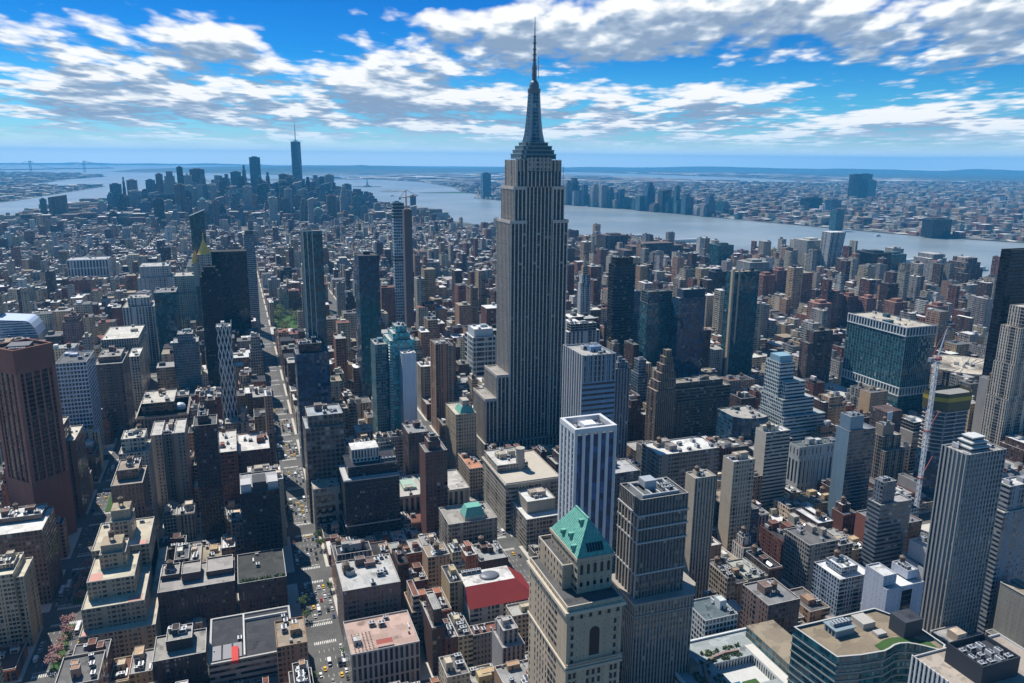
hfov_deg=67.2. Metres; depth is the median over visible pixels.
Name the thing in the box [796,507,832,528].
brick building
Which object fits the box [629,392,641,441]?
brick building
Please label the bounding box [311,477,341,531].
office building
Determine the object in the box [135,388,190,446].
loft building
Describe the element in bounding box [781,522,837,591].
concrete building
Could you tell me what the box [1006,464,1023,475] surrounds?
stone building
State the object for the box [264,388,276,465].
brick building
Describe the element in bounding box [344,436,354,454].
stone building
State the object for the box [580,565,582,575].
window
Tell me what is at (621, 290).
glass tower
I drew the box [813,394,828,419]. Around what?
brick building
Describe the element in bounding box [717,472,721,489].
stone building
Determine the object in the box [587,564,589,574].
window
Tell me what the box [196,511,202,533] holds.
concrete building
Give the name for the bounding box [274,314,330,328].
park lawn
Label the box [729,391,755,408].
brick building
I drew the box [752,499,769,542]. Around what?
concrete building
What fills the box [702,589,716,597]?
brick building
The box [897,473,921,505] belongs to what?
concrete building
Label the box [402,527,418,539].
stone building
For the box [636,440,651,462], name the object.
concrete building
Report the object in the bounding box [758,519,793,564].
brick building
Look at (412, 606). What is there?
stone building
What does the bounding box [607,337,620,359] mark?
stone building
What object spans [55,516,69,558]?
brick building
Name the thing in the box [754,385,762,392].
stone building
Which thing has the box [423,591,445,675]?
brick building
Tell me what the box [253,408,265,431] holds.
brick building
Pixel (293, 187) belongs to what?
downtown tower
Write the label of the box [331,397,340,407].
brick building
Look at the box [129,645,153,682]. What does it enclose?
brick building
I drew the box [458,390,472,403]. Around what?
concrete building
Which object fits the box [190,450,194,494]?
stone building
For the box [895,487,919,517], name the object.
concrete building
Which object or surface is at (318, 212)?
downtown tower
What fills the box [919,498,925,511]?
stone building
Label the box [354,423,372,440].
concrete building
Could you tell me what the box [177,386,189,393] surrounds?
stone building
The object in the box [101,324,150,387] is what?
loft building
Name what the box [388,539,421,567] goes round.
brick building
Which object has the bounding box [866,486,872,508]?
concrete building
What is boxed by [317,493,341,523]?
windows
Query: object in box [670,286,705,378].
glass tower
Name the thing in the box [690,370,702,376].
concrete building
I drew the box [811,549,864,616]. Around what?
apartment building
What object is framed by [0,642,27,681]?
brick building
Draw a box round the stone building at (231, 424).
[224,418,241,445]
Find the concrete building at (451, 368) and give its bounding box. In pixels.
[444,338,453,402]
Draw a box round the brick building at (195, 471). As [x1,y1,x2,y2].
[194,457,197,479]
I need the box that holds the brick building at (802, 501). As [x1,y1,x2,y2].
[795,496,815,509]
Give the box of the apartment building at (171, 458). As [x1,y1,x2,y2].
[150,418,193,518]
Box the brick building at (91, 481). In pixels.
[89,468,93,494]
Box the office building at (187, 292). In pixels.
[174,272,199,328]
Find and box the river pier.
[662,238,696,242]
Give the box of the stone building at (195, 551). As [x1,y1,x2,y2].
[189,544,201,560]
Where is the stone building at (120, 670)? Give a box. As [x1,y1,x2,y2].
[110,655,131,682]
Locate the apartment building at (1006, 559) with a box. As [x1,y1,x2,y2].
[977,475,1023,633]
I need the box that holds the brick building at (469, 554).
[459,540,477,569]
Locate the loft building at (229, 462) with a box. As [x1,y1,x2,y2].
[219,427,240,505]
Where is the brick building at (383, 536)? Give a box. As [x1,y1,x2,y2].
[373,531,392,542]
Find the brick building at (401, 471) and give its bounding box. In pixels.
[397,466,405,475]
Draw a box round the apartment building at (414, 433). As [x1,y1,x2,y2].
[402,420,427,474]
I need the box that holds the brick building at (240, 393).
[236,388,244,415]
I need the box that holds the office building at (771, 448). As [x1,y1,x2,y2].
[753,422,790,511]
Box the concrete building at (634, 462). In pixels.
[626,454,640,469]
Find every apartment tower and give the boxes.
[62,311,83,343]
[172,328,202,390]
[193,405,226,539]
[200,265,223,386]
[216,321,237,425]
[243,230,260,331]
[300,227,327,348]
[354,251,381,400]
[370,337,388,432]
[383,322,414,432]
[399,349,416,430]
[419,432,447,533]
[557,413,621,682]
[613,356,629,458]
[721,267,759,376]
[818,231,845,267]
[919,432,1006,635]
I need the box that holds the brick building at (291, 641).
[274,616,308,682]
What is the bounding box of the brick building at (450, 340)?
[445,338,455,385]
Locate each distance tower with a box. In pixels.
[268,276,279,297]
[279,267,295,282]
[334,256,351,269]
[345,291,355,309]
[379,257,389,271]
[420,259,439,277]
[437,276,465,287]
[481,172,490,197]
[597,232,627,250]
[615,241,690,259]
[647,266,653,281]
[708,268,725,292]
[709,242,733,265]
[736,258,769,272]
[794,237,820,264]
[800,197,822,209]
[825,199,841,210]
[829,208,844,230]
[847,174,862,199]
[856,250,891,269]
[860,173,872,197]
[863,179,876,197]
[886,251,906,270]
[909,252,946,279]
[920,218,952,237]
[949,256,982,279]
[954,223,964,231]
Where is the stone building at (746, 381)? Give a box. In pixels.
[733,372,753,387]
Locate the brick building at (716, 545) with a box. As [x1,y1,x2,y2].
[710,537,721,559]
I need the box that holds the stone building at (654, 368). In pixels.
[651,366,656,377]
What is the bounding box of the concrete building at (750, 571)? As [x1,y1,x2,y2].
[726,557,767,582]
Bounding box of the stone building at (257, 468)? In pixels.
[251,464,269,471]
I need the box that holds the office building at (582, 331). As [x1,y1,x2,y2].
[565,320,599,344]
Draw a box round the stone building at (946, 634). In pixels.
[930,625,969,646]
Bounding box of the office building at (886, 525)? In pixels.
[860,475,911,568]
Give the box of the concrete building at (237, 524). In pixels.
[231,512,244,554]
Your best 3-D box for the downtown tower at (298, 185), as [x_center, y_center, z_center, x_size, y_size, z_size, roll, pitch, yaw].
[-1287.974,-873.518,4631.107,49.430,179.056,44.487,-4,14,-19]
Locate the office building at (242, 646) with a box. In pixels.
[209,605,290,682]
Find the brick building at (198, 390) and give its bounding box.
[195,386,202,403]
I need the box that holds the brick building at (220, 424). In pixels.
[218,420,223,430]
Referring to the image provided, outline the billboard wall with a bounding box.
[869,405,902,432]
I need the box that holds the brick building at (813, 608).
[789,586,829,622]
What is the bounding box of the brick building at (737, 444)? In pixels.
[721,438,747,451]
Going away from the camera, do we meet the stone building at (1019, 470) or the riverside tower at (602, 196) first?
the stone building at (1019, 470)
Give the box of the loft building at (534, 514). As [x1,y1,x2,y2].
[511,486,557,550]
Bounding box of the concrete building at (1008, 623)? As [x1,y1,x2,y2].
[993,578,1023,647]
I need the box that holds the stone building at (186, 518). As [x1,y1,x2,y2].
[176,500,196,539]
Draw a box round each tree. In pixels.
[43,652,62,666]
[48,640,66,654]
[54,634,67,642]
[59,613,76,624]
[60,623,74,635]
[72,581,83,589]
[73,589,85,598]
[78,575,87,583]
[79,557,91,568]
[79,568,89,576]
[296,593,309,608]
[301,609,310,618]
[312,529,321,536]
[312,670,320,680]
[315,538,325,544]
[326,581,333,590]
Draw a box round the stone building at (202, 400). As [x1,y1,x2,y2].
[199,390,206,409]
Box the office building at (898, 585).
[860,555,923,614]
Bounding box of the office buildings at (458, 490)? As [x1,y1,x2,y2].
[399,469,469,511]
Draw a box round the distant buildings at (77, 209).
[3,198,449,227]
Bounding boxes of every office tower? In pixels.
[0,338,77,535]
[55,350,105,454]
[192,233,211,327]
[209,248,251,336]
[240,469,282,552]
[526,505,625,682]
[577,254,590,314]
[611,475,695,682]
[644,348,675,440]
[797,326,832,382]
[825,311,937,416]
[982,248,1023,375]
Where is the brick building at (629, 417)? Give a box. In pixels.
[627,407,630,441]
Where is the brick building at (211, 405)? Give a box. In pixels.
[206,395,217,417]
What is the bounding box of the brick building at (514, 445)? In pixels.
[497,443,519,448]
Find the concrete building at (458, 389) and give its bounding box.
[454,385,466,401]
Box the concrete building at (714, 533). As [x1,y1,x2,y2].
[712,528,716,539]
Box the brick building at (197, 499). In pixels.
[194,480,200,512]
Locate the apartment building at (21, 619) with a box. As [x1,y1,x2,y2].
[0,550,42,646]
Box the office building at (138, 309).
[122,291,159,363]
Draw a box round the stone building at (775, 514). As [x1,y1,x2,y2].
[769,507,783,521]
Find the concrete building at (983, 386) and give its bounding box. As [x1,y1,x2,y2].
[971,372,991,433]
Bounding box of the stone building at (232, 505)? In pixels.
[225,500,240,511]
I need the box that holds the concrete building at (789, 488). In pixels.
[784,482,801,497]
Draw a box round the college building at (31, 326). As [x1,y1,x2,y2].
[0,313,46,339]
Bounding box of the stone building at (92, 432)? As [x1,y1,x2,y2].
[84,425,103,469]
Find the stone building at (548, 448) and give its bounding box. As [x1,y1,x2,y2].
[541,444,554,455]
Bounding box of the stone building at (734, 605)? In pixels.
[726,599,740,628]
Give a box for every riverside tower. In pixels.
[564,180,570,204]
[568,178,579,204]
[572,190,579,204]
[579,189,581,204]
[581,184,587,205]
[584,195,589,205]
[589,184,598,206]
[598,184,608,206]
[607,187,614,207]
[611,199,617,207]
[617,188,624,207]
[621,197,632,208]
[631,199,634,208]
[635,195,643,210]
[643,182,655,210]
[649,203,657,211]
[657,189,671,211]
[664,198,673,212]
[672,199,680,212]
[674,185,680,202]
[680,196,693,213]
[692,207,699,214]
[700,204,707,215]
[704,195,715,215]
[715,201,730,210]
[720,201,728,213]
[734,213,742,218]
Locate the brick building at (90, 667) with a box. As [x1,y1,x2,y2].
[55,650,109,682]
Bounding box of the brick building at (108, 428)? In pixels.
[101,408,114,444]
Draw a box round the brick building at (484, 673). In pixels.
[468,663,493,682]
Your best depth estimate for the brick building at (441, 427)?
899.88 m
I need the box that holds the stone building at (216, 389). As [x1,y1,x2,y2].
[214,387,219,399]
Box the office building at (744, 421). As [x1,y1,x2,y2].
[716,405,768,440]
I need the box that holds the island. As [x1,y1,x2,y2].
[382,190,402,191]
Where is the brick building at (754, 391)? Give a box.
[749,386,759,409]
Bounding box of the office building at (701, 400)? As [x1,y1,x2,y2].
[673,374,730,438]
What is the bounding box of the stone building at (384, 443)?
[373,432,394,455]
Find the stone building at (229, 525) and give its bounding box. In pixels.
[227,509,241,533]
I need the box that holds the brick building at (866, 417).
[859,408,869,424]
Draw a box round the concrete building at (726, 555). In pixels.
[720,546,736,564]
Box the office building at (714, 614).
[690,595,737,639]
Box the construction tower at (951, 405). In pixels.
[913,385,971,499]
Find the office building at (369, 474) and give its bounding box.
[338,440,400,538]
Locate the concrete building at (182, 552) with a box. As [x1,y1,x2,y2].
[174,542,189,564]
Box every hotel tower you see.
[561,342,615,423]
[827,411,875,518]
[980,304,1023,445]
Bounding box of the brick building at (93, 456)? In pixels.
[85,437,101,481]
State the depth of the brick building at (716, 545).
592.86 m
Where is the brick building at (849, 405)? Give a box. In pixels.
[843,400,856,411]
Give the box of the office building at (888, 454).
[870,416,904,482]
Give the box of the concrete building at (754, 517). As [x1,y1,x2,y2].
[749,503,758,542]
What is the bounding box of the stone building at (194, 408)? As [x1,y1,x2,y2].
[189,403,199,426]
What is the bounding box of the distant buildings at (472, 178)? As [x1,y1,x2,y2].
[229,172,991,183]
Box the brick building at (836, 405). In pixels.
[821,391,845,423]
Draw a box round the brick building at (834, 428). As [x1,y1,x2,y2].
[832,419,839,432]
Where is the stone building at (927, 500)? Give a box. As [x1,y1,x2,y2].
[920,492,932,510]
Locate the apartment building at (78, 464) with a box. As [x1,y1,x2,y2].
[63,416,91,517]
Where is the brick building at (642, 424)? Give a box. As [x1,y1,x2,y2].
[640,408,645,440]
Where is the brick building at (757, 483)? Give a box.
[752,469,761,501]
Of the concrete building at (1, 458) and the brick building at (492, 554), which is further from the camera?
the concrete building at (1, 458)
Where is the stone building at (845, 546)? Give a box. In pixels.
[827,529,852,558]
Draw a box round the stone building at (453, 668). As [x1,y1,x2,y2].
[439,652,469,682]
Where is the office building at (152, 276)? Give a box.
[137,261,174,299]
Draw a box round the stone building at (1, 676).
[0,657,4,682]
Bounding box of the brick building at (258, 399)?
[252,388,264,408]
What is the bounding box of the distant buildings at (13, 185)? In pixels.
[0,171,102,200]
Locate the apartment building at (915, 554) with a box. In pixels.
[899,534,927,579]
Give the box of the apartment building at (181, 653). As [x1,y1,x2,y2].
[152,623,209,682]
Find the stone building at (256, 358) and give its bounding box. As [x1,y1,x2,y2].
[249,331,263,375]
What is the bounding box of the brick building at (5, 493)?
[1,467,10,507]
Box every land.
[0,176,106,201]
[113,165,586,174]
[206,167,1023,241]
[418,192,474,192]
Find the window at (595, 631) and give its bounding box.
[588,626,599,655]
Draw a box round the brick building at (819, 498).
[799,486,828,513]
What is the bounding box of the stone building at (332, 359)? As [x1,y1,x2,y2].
[331,358,348,379]
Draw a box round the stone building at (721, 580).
[708,556,735,600]
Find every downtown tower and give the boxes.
[39,198,47,213]
[48,195,68,216]
[91,207,98,216]
[97,199,106,213]
[107,191,114,209]
[107,205,114,211]
[109,183,121,206]
[109,211,118,224]
[116,194,127,211]
[122,177,126,194]
[124,195,129,206]
[126,179,137,195]
[128,190,141,205]
[132,198,139,205]
[140,201,152,214]
[145,179,155,198]
[153,198,165,226]
[155,173,163,193]
[155,194,170,199]
[163,171,176,193]
[164,199,172,208]
[171,210,179,224]
[173,204,181,211]
[174,184,185,211]
[176,166,183,184]
[183,175,191,184]
[185,184,194,206]
[185,197,192,213]
[186,190,192,205]
[189,168,204,184]
[192,181,196,187]
[193,188,197,206]
[197,184,202,200]
[197,197,207,212]
[199,174,205,184]
[202,184,207,199]
[205,211,210,229]
[206,191,219,200]
[208,204,212,222]
[209,184,216,201]
[212,200,219,224]
[213,175,219,191]
[216,196,224,208]
[219,180,226,196]
[219,203,225,214]
[220,214,230,226]
[224,174,230,186]
[225,191,228,208]
[228,187,233,208]
[230,171,240,187]
[230,193,239,210]
[237,176,244,191]
[239,208,244,225]
[242,165,246,181]
[243,185,252,210]
[249,156,260,190]
[252,194,258,209]
[256,183,266,204]
[257,174,262,184]
[264,201,268,211]
[266,172,270,186]
[268,189,277,203]
[268,196,278,227]
[270,182,278,195]
[270,184,277,196]
[277,197,282,211]
[278,173,287,179]
[279,182,287,186]
[279,186,289,199]
[281,197,289,212]
[284,188,292,212]
[285,177,292,186]
[289,185,295,206]
[293,181,301,193]
[294,194,301,210]
[299,189,307,199]
[299,199,307,221]
[305,177,310,191]
[307,191,316,198]
[307,197,314,222]
[310,180,315,190]
[311,175,319,187]
[314,188,321,201]
[314,198,317,208]
[314,207,322,224]
[318,176,324,184]
[319,185,325,201]
[320,214,330,224]
[321,182,330,193]
[324,174,333,186]
[326,194,336,217]
[331,183,336,189]
[336,196,339,212]
[339,186,348,211]
[341,199,346,212]
[342,183,351,200]
[351,192,356,205]
[352,189,362,196]
[353,195,360,214]
[360,197,365,205]
[361,205,367,219]
[363,191,368,201]
[368,195,374,208]
[373,202,380,209]
[410,195,415,205]
[410,205,416,215]
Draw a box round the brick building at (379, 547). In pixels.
[369,540,391,558]
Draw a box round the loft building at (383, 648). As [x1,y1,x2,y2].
[343,610,420,682]
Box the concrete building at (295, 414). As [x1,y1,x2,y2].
[294,405,297,433]
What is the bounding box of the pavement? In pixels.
[5,270,931,682]
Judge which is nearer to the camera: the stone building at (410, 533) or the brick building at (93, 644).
the brick building at (93, 644)
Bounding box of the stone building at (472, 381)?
[468,373,477,400]
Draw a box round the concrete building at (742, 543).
[732,526,753,558]
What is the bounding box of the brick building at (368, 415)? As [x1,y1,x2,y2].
[364,407,373,432]
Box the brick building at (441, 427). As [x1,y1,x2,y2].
[437,417,445,441]
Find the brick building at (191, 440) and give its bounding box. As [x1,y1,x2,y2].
[188,425,195,456]
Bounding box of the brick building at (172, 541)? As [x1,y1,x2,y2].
[158,533,187,560]
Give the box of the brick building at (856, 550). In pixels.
[837,528,862,563]
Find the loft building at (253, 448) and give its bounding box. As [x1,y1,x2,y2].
[237,431,270,473]
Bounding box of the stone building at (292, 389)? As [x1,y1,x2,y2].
[289,384,295,412]
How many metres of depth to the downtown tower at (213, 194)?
3945.55 m
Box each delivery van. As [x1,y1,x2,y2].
[33,655,38,662]
[327,657,331,666]
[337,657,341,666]
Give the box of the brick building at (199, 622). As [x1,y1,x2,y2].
[187,617,206,629]
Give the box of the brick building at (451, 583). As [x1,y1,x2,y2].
[441,564,462,612]
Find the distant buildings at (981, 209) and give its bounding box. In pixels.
[439,180,1023,240]
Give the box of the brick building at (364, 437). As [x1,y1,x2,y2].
[354,434,369,442]
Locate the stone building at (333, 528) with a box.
[321,520,345,546]
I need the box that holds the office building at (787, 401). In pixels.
[758,352,831,441]
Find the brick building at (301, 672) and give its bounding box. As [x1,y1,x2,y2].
[288,659,313,682]
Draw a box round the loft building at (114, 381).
[96,345,135,437]
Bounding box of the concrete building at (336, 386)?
[330,372,341,400]
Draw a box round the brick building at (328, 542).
[325,534,342,564]
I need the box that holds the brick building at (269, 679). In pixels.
[253,674,278,682]
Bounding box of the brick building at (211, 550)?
[201,543,221,561]
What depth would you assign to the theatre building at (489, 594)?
521.49 m
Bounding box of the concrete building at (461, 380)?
[456,376,467,385]
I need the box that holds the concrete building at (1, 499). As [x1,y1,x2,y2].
[0,481,3,507]
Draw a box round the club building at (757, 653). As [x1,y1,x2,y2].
[675,620,791,682]
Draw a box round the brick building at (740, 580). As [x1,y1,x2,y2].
[722,564,747,603]
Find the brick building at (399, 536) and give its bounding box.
[389,530,406,547]
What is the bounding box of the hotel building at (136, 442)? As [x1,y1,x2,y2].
[119,423,159,533]
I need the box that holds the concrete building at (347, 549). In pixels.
[335,539,371,561]
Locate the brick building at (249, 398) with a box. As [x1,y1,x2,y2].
[244,385,258,414]
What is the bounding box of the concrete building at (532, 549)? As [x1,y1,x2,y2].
[528,544,537,556]
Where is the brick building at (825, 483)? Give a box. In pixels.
[817,478,830,492]
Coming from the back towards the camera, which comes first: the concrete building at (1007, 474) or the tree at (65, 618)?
the concrete building at (1007, 474)
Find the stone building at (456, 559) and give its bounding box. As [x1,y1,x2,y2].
[447,539,465,573]
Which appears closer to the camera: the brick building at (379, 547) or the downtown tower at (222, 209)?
the brick building at (379, 547)
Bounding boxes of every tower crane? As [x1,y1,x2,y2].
[399,190,417,209]
[914,328,947,506]
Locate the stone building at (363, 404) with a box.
[354,396,370,417]
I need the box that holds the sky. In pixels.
[0,0,1023,170]
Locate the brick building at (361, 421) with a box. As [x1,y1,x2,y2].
[358,418,365,425]
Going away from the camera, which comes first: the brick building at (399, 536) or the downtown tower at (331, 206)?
the brick building at (399, 536)
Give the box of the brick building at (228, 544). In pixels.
[221,531,237,579]
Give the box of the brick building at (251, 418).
[238,414,254,424]
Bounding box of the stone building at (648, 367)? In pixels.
[646,361,650,381]
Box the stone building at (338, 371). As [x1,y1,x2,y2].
[333,367,345,391]
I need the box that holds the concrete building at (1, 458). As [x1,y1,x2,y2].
[0,439,3,464]
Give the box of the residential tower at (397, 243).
[391,202,404,323]
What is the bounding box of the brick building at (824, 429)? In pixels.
[811,420,835,437]
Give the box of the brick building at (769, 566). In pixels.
[745,544,782,582]
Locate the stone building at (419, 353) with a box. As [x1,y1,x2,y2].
[411,334,422,360]
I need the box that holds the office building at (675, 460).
[640,436,719,527]
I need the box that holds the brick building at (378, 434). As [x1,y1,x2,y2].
[373,431,382,438]
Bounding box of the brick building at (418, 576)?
[409,562,427,589]
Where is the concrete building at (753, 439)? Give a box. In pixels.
[752,432,792,454]
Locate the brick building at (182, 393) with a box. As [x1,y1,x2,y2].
[177,390,191,403]
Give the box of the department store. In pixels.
[481,446,558,531]
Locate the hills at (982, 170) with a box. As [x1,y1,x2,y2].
[950,169,1018,170]
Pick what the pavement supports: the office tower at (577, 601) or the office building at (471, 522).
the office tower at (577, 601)
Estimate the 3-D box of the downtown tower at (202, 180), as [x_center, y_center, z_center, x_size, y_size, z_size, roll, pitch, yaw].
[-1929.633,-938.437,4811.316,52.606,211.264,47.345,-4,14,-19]
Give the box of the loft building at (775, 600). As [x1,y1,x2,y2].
[739,578,799,634]
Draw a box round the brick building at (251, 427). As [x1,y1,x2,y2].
[249,423,254,432]
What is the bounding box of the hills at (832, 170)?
[567,166,1023,173]
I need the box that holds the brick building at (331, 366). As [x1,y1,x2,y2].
[329,359,332,374]
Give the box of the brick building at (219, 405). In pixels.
[216,388,222,419]
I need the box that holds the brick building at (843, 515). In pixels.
[831,496,855,534]
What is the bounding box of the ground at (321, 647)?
[17,221,983,682]
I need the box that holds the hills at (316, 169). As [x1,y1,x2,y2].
[204,165,415,171]
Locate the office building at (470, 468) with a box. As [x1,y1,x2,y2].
[458,452,482,496]
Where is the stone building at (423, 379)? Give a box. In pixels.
[416,358,430,411]
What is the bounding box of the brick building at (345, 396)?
[342,388,348,404]
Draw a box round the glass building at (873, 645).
[787,608,945,682]
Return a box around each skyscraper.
[290,122,302,178]
[473,30,568,460]
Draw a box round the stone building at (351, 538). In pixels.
[344,536,356,539]
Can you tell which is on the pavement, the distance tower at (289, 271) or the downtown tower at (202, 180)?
the distance tower at (289, 271)
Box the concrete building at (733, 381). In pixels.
[721,375,742,392]
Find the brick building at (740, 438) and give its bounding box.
[738,436,751,455]
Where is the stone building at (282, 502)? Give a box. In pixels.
[273,469,287,545]
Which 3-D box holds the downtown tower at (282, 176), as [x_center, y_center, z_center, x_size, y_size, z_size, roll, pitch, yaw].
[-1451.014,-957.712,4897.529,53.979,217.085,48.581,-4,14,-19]
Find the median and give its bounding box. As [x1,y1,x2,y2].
[49,495,112,671]
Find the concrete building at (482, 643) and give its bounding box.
[469,615,502,666]
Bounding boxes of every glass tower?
[154,287,181,360]
[189,209,206,327]
[294,336,330,466]
[606,256,635,357]
[632,289,640,341]
[638,289,671,377]
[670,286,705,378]
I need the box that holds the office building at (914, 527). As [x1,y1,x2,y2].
[853,509,921,552]
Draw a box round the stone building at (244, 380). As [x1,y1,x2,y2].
[238,370,250,403]
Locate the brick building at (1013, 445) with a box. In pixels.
[999,432,1023,465]
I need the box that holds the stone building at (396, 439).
[387,429,402,468]
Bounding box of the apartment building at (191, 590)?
[157,554,237,634]
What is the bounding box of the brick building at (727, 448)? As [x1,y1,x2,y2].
[714,436,733,471]
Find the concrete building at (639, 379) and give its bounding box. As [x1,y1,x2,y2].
[630,356,647,407]
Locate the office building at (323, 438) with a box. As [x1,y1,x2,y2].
[302,402,344,521]
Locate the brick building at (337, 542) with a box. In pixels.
[331,538,343,595]
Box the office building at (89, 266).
[66,256,113,282]
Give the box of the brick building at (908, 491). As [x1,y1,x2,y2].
[896,483,914,498]
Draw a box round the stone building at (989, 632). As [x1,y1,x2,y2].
[974,629,997,635]
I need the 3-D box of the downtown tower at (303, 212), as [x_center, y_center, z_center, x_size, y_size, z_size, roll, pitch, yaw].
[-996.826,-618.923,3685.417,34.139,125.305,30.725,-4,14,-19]
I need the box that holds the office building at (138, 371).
[129,347,147,408]
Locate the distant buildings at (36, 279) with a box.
[0,204,999,431]
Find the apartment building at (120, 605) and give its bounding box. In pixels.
[79,496,168,658]
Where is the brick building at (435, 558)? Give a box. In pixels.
[422,542,449,588]
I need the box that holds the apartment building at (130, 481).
[110,455,152,518]
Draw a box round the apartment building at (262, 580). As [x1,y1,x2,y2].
[237,548,287,613]
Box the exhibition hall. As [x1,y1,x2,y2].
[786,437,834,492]
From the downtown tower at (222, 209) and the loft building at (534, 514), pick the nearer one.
the loft building at (534, 514)
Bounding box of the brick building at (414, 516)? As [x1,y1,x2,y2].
[406,508,420,530]
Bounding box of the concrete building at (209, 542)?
[188,538,220,545]
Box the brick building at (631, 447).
[626,440,641,459]
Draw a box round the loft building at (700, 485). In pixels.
[683,465,715,598]
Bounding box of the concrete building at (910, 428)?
[900,415,924,470]
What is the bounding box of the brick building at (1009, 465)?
[1003,459,1023,472]
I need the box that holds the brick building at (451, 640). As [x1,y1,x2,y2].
[443,618,457,654]
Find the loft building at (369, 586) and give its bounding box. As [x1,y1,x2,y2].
[335,553,400,640]
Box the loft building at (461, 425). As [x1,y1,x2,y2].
[446,397,476,470]
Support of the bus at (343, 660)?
on the ground at (321, 647)
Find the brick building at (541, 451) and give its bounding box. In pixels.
[535,445,546,462]
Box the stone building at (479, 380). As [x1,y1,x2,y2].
[476,376,483,383]
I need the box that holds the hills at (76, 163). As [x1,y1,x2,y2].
[0,162,274,165]
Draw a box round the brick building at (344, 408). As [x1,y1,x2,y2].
[339,398,348,437]
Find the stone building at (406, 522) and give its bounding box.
[400,511,411,527]
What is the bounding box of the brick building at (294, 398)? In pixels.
[292,391,296,423]
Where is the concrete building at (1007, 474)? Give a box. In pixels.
[1002,472,1014,477]
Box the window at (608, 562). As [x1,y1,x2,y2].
[607,560,609,570]
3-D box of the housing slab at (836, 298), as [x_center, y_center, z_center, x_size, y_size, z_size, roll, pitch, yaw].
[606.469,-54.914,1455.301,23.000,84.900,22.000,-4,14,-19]
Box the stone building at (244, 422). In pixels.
[240,404,249,433]
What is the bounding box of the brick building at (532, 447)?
[523,445,537,450]
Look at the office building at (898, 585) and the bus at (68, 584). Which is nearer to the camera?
the office building at (898, 585)
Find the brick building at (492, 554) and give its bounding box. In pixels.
[472,535,507,569]
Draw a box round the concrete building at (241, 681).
[235,679,252,682]
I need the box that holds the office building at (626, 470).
[612,457,639,551]
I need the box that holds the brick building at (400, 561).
[392,544,408,608]
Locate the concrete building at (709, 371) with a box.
[701,368,716,375]
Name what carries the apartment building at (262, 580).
on the ground at (321, 647)
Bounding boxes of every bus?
[58,585,65,596]
[65,579,71,590]
[74,620,81,633]
[341,651,345,664]
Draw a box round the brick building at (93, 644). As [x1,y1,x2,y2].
[72,637,113,679]
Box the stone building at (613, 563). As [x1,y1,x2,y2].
[612,550,615,570]
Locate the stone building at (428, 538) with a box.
[418,533,438,548]
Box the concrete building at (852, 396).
[845,382,865,409]
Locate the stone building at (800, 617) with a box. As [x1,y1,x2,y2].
[798,613,803,621]
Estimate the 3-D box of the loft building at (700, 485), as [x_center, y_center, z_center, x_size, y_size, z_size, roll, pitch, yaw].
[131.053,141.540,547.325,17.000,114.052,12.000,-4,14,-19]
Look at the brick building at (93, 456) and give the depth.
773.24 m
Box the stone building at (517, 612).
[506,598,528,651]
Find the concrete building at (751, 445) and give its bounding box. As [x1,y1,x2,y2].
[746,440,753,456]
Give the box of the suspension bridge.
[0,161,109,171]
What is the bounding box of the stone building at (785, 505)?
[773,492,804,516]
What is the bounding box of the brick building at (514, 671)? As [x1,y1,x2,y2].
[494,659,527,682]
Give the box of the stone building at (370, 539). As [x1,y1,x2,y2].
[360,535,375,542]
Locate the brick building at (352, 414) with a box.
[347,394,357,436]
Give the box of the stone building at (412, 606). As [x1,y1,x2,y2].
[404,580,422,646]
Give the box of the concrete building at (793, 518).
[782,512,805,526]
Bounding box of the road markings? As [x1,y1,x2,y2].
[31,321,528,682]
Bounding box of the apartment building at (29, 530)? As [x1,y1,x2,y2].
[0,502,62,604]
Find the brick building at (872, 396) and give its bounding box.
[857,386,887,412]
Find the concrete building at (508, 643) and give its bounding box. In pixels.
[492,615,524,666]
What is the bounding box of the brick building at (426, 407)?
[422,397,430,419]
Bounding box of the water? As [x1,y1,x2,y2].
[0,165,1023,276]
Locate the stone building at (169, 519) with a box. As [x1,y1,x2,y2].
[163,503,177,536]
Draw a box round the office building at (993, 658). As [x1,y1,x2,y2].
[908,633,1023,682]
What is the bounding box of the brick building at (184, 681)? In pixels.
[175,680,187,682]
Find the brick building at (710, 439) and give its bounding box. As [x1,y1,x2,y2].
[706,437,721,471]
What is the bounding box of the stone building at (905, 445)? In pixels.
[900,440,910,471]
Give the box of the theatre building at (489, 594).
[459,565,528,625]
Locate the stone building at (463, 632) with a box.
[447,612,472,667]
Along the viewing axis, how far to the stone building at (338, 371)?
954.70 m
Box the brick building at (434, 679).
[429,677,439,682]
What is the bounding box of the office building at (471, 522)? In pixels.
[439,501,496,546]
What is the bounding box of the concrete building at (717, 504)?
[714,489,720,527]
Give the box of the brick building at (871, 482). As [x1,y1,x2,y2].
[869,477,874,497]
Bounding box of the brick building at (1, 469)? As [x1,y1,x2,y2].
[0,465,2,480]
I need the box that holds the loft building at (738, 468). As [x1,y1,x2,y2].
[717,450,754,553]
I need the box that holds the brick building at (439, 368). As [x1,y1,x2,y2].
[430,338,448,432]
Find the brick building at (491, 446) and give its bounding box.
[487,443,496,449]
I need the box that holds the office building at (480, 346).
[465,323,495,376]
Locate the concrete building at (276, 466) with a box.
[270,464,280,471]
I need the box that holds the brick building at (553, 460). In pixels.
[547,445,558,473]
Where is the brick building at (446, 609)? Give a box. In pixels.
[417,587,451,618]
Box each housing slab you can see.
[758,271,775,297]
[770,267,786,292]
[806,299,831,328]
[830,290,843,328]
[841,292,857,324]
[857,294,876,312]
[882,298,907,316]
[924,302,947,315]
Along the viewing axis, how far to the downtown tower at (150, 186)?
4383.49 m

